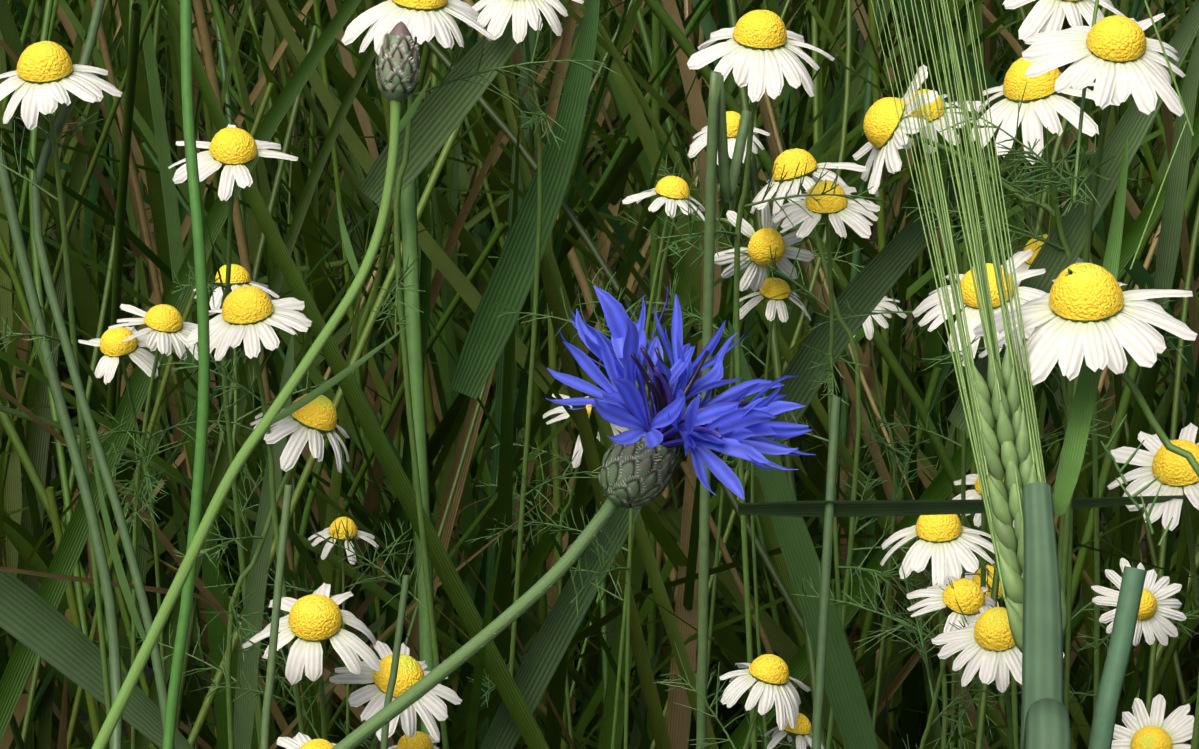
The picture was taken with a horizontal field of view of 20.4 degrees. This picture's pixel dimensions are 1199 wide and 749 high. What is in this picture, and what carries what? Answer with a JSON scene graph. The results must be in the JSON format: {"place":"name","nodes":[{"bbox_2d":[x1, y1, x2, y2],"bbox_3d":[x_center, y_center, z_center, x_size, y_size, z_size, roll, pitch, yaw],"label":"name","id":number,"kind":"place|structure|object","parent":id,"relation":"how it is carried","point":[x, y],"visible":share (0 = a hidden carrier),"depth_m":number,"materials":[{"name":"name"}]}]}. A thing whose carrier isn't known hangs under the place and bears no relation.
{"place":"outdoors","nodes":[
{"label":"outdoors","id":0,"kind":"place"},
{"bbox_2d":[0,0,1198,748],"bbox_3d":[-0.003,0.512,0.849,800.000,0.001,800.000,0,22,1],"label":"ground","id":1,"kind":"structure","parent":0,"point":[640,294],"depth_m":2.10,"materials":[{"name":"green plant"}]},
{"bbox_2d":[0,41,122,748],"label":"chamomile","id":2,"kind":"object","parent":1,"relation":"on","point":[43,77],"visible":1,"depth_m":0.72,"materials":[{"name":"white plant"}]},
{"bbox_2d":[52,304,218,748],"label":"chamomile","id":3,"kind":"object","parent":1,"relation":"on","point":[165,324],"visible":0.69,"depth_m":0.83,"materials":[{"name":"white plant"}]},
{"bbox_2d":[78,326,252,687],"bbox_3d":[-0.120,0.217,0.933,0.042,0.495,0.069,-13,25,-29],"label":"chamomile","id":4,"kind":"object","parent":1,"relation":"on","point":[112,345],"visible":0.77,"depth_m":0.84,"materials":[{"name":"white plant"}]},
{"bbox_2d":[126,124,297,737],"bbox_3d":[-0.083,0.194,0.904,0.062,0.560,0.068,-10,24,-24],"label":"chamomile","id":5,"kind":"object","parent":1,"relation":"on","point":[233,150],"visible":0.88,"depth_m":0.78,"materials":[{"name":"white plant"}]},
{"bbox_2d":[161,285,324,734],"bbox_3d":[-0.081,0.225,0.854,0.046,0.539,0.048,12,25,28],"label":"chamomile","id":6,"kind":"object","parent":1,"relation":"on","point":[249,315],"visible":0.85,"depth_m":0.74,"materials":[{"name":"white plant"}]},
{"bbox_2d":[88,21,431,748],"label":"cornflower bud","id":7,"kind":"object","parent":1,"relation":"on","point":[396,69],"visible":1,"depth_m":0.67,"materials":[{"name":"green plant"}]},
{"bbox_2d":[172,394,349,748],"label":"chamomile","id":8,"kind":"object","parent":1,"relation":"on","point":[313,421],"visible":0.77,"depth_m":0.76,"materials":[{"name":"white plant"}]},
{"bbox_2d":[194,264,359,748],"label":"chamomile","id":9,"kind":"object","parent":1,"relation":"on","point":[240,276],"visible":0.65,"depth_m":0.89,"materials":[{"name":"green plant"}]},
{"bbox_2d":[277,732,335,748],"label":"chamomile","id":10,"kind":"object","parent":1,"relation":"on","point":[299,740],"visible":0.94,"depth_m":0.75,"materials":[{"name":"white plant"}]},
{"bbox_2d":[204,517,414,746],"bbox_3d":[-0.083,0.224,1.044,0.060,0.401,0.066,0,22,1],"label":"chamomile","id":11,"kind":"object","parent":1,"relation":"on","point":[326,533],"visible":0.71,"depth_m":0.96,"materials":[{"name":"green plant"}]},
{"bbox_2d":[243,583,380,743],"bbox_3d":[-0.068,0.262,0.855,0.034,0.470,0.087,-1,22,-3],"label":"chamomile","id":12,"kind":"object","parent":1,"relation":"on","point":[315,618],"visible":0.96,"depth_m":0.75,"materials":[{"name":"white plant"}]},
{"bbox_2d":[329,641,461,748],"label":"chamomile","id":13,"kind":"object","parent":1,"relation":"on","point":[411,673],"visible":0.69,"depth_m":0.78,"materials":[{"name":"white plant"}]},
{"bbox_2d":[388,731,439,748],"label":"chamomile","id":14,"kind":"object","parent":1,"relation":"on","point":[419,740],"visible":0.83,"depth_m":0.81,"materials":[{"name":"plant"}]},
{"bbox_2d":[312,0,620,748],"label":"daisy","id":15,"kind":"object","parent":1,"relation":"on","point":[424,20],"visible":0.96,"depth_m":0.75,"materials":[{"name":"green plant"}]},
{"bbox_2d":[467,0,601,706],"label":"chamomile","id":16,"kind":"object","parent":1,"relation":"on","point":[501,12],"visible":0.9,"depth_m":0.89,"materials":[{"name":"green plant"}]},
{"bbox_2d":[465,394,628,748],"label":"chamomile","id":17,"kind":"object","parent":1,"relation":"on","point":[576,462],"visible":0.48,"depth_m":1.07,"materials":[{"name":"green plant"}]},
{"bbox_2d":[331,286,815,748],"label":"cornflower","id":18,"kind":"object","parent":1,"relation":"on","point":[639,461],"visible":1,"depth_m":0.63,"materials":[{"name":"blue plant"}]},
{"bbox_2d":[0,0,1198,748],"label":"stems and blades","id":19,"kind":"object","parent":1,"relation":"on","point":[38,626],"visible":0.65,"depth_m":0.90,"materials":[{"name":"green plant"}]},
{"bbox_2d":[494,176,704,748],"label":"daisy","id":20,"kind":"object","parent":1,"relation":"on","point":[667,189],"visible":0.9,"depth_m":0.83,"materials":[{"name":"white plant"}]},
{"bbox_2d":[513,148,813,748],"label":"daisy","id":21,"kind":"object","parent":1,"relation":"on","point":[763,240],"visible":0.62,"depth_m":0.84,"materials":[{"name":"white plant"}]},
{"bbox_2d":[638,270,810,748],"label":"chamomile","id":22,"kind":"object","parent":1,"relation":"on","point":[771,287],"visible":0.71,"depth_m":0.86,"materials":[{"name":"green plant"}]},
{"bbox_2d":[653,641,810,748],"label":"chamomile","id":23,"kind":"object","parent":1,"relation":"on","point":[769,674],"visible":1,"depth_m":0.75,"materials":[{"name":"white plant"}]},
{"bbox_2d":[659,111,864,684],"bbox_3d":[0.045,0.168,1.016,0.060,0.524,0.068,-4,22,-11],"label":"chamomile","id":24,"kind":"object","parent":1,"relation":"on","point":[698,144],"visible":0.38,"depth_m":0.92,"materials":[{"name":"green plant"}]},
{"bbox_2d":[655,10,888,748],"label":"daisy","id":25,"kind":"object","parent":1,"relation":"on","point":[758,57],"visible":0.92,"depth_m":0.75,"materials":[{"name":"white plant"}]},
{"bbox_2d":[764,713,823,748],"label":"chamomile","id":26,"kind":"object","parent":1,"relation":"on","point":[800,733],"visible":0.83,"depth_m":0.76,"materials":[{"name":"white plant"}]},
{"bbox_2d":[739,296,936,748],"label":"chamomile","id":27,"kind":"object","parent":1,"relation":"on","point":[867,324],"visible":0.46,"depth_m":0.95,"materials":[{"name":"green plant"}]},
{"bbox_2d":[696,148,998,748],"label":"daisy","id":28,"kind":"object","parent":1,"relation":"on","point":[790,159],"visible":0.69,"depth_m":0.84,"materials":[{"name":"green plant"}]},
{"bbox_2d":[772,180,931,748],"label":"chamomile","id":29,"kind":"object","parent":1,"relation":"on","point":[847,210],"visible":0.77,"depth_m":0.79,"materials":[{"name":"white plant"}]},
{"bbox_2d":[791,514,994,748],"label":"chamomile","id":30,"kind":"object","parent":1,"relation":"on","point":[946,542],"visible":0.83,"depth_m":0.80,"materials":[{"name":"white plant"}]},
{"bbox_2d":[834,473,1013,748],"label":"chamomile","id":31,"kind":"object","parent":1,"relation":"on","point":[975,493],"visible":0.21,"depth_m":1.03,"materials":[{"name":"green plant"}]},
{"bbox_2d":[884,563,995,748],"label":"chamomile","id":32,"kind":"object","parent":1,"relation":"on","point":[970,596],"visible":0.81,"depth_m":0.74,"materials":[{"name":"white plant"}]},
{"bbox_2d":[874,89,1018,748],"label":"chamomile","id":33,"kind":"object","parent":1,"relation":"on","point":[937,127],"visible":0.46,"depth_m":0.90,"materials":[{"name":"green plant"}]},
{"bbox_2d":[891,565,1022,733],"bbox_3d":[0.121,0.224,1.087,0.082,0.369,0.042,-14,26,-31],"label":"chamomile","id":34,"kind":"object","parent":1,"relation":"on","point":[975,578],"visible":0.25,"depth_m":1.00,"materials":[{"name":"green plant"}]},
{"bbox_2d":[808,0,1125,748],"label":"daisy","id":35,"kind":"object","parent":1,"relation":"on","point":[1045,15],"visible":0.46,"depth_m":0.81,"materials":[{"name":"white plant"}]},
{"bbox_2d":[852,65,1140,713],"bbox_3d":[0.106,0.176,0.956,0.080,0.555,0.052,0,22,1],"label":"daisy","id":36,"kind":"object","parent":1,"relation":"on","point":[882,129],"visible":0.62,"depth_m":0.85,"materials":[{"name":"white plant"}]},
{"bbox_2d":[931,578,1064,748],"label":"chamomile","id":37,"kind":"object","parent":1,"relation":"on","point":[985,640],"visible":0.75,"depth_m":0.69,"materials":[{"name":"white plant"}]},
{"bbox_2d":[871,0,1127,748],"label":"barley ear","id":38,"kind":"object","parent":1,"relation":"on","point":[1035,604],"visible":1,"depth_m":0.62},
{"bbox_2d":[902,57,1119,604],"bbox_3d":[0.099,0.185,0.908,0.048,0.574,0.071,0,22,1],"label":"daisy","id":39,"kind":"object","parent":1,"relation":"on","point":[1043,102],"visible":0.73,"depth_m":0.79,"materials":[{"name":"white plant"}]},
{"bbox_2d":[912,249,1187,748],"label":"daisy","id":40,"kind":"object","parent":1,"relation":"on","point":[1026,294],"visible":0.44,"depth_m":0.79,"materials":[{"name":"white plant"}]},
{"bbox_2d":[937,13,1185,599],"bbox_3d":[0.097,0.208,0.794,0.035,0.615,0.064,-8,23,-19],"label":"daisy","id":41,"kind":"object","parent":1,"relation":"on","point":[1119,59],"visible":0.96,"depth_m":0.67,"materials":[{"name":"white plant"}]},
{"bbox_2d":[971,558,1198,715],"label":"chamomile","id":42,"kind":"object","parent":1,"relation":"on","point":[1157,604],"visible":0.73,"depth_m":0.83,"materials":[{"name":"white plant"}]},
{"bbox_2d":[973,263,1198,748],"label":"chamomile","id":43,"kind":"object","parent":1,"relation":"on","point":[1095,316],"visible":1,"depth_m":0.64,"materials":[{"name":"white plant"}]},
{"bbox_2d":[1009,234,1163,711],"bbox_3d":[0.119,0.207,0.924,0.044,0.522,0.081,12,25,28],"label":"chamomile","id":44,"kind":"object","parent":1,"relation":"on","point":[1025,265],"visible":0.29,"depth_m":0.85,"materials":[{"name":"green plant"}]},
{"bbox_2d":[1111,694,1193,748],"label":"chamomile","id":45,"kind":"object","parent":1,"relation":"on","point":[1142,730],"visible":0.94,"depth_m":0.83,"materials":[{"name":"white plant"}]},
{"bbox_2d":[1107,423,1198,609],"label":"chamomile","id":46,"kind":"object","parent":1,"relation":"on","point":[1176,473],"visible":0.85,"depth_m":0.74,"materials":[{"name":"white plant"}]}
]}

